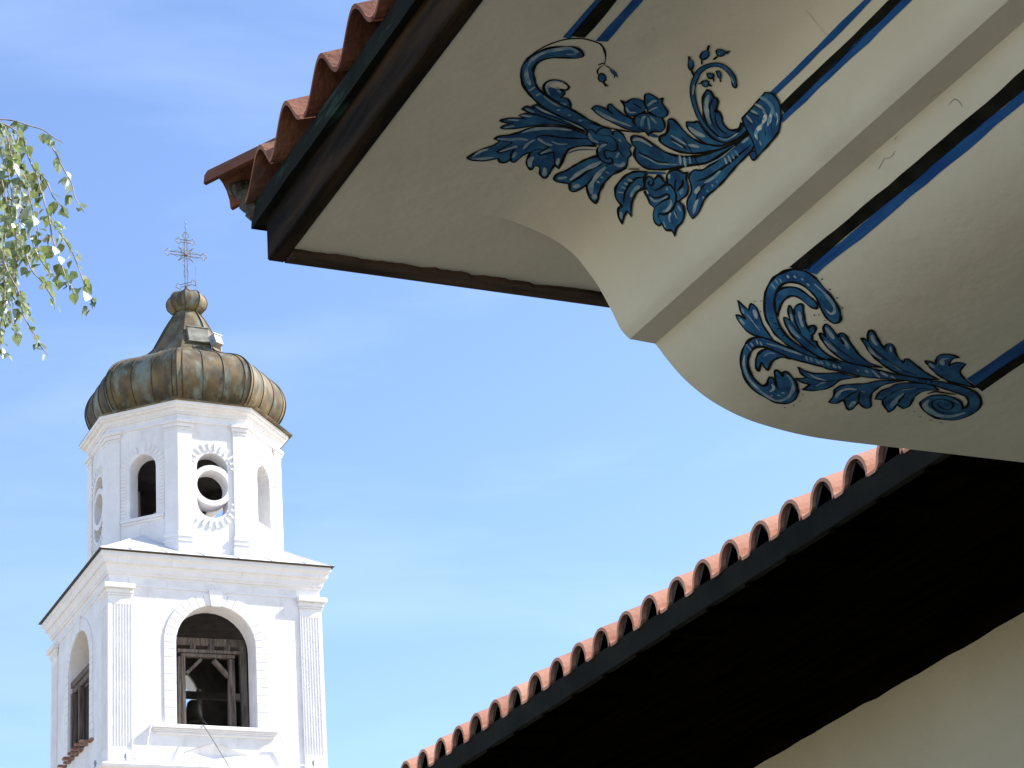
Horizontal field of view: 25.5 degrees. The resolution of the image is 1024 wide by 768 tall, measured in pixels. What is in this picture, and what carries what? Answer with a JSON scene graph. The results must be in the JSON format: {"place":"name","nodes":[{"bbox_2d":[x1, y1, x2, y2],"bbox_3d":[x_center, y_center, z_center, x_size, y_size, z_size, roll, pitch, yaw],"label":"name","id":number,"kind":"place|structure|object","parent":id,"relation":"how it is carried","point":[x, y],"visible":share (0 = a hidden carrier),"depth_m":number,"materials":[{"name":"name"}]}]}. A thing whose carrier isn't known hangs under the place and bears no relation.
{"place":"outdoors","nodes":[
{"label":"outdoors","id":0,"kind":"place"},
{"bbox_2d":[0,0,877,767],"label":"sky","id":1,"kind":"structure","parent":0,"point":[488,481],"materials":[{"name":"blue"}]},
{"bbox_2d":[204,0,1023,767],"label":"eaved house","id":2,"kind":"structure","parent":0,"point":[800,216],"depth_m":5.78,"materials":[{"name":"beige paint"}]},
{"label":"ground","id":3,"kind":"structure","parent":0,"visible":0},
{"bbox_2d":[0,119,96,360],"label":"birch tree","id":4,"kind":"object","parent":3,"relation":"on","point":[16,249],"visible":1,"depth_m":10.13,"materials":[{"name":"green plant"}]},
{"bbox_2d":[38,221,334,767],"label":"bell tower","id":5,"kind":"structure","parent":3,"relation":"on","point":[174,591],"depth_m":53.58,"materials":[{"name":"paint"}]},
{"bbox_2d":[128,722,152,758],"bbox_3d":[-8.303,7.972,50.471,0.563,0.856,0.108,2,-24,-13],"label":"cable","id":6,"kind":"object","parent":5,"relation":"attached to","point":[147,744],"visible":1,"depth_m":50.46,"materials":[{"name":"white"}]},
{"bbox_2d":[186,691,239,724],"bbox_3d":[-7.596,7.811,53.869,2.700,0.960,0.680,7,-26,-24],"label":"bell","id":7,"kind":"object","parent":5,"relation":"hanging from","point":[193,713],"visible":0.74,"depth_m":53.92,"materials":[{"name":"brown metal"}]},
{"bbox_2d":[207,332,222,351],"bbox_3d":[-7.481,-0.979,57.045,0.305,0.588,0.302,-22,-29,35],"label":"spotlight","id":8,"kind":"object","parent":5,"relation":"on","point":[215,339],"visible":0.88,"depth_m":57.01,"materials":[{"name":"metal"}]},
{"bbox_2d":[203,725,229,767],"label":"bell rope","id":9,"kind":"object","parent":5,"relation":"attached to","point":[217,747],"visible":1,"depth_m":50.91,"materials":[{"name":"white fabric"}]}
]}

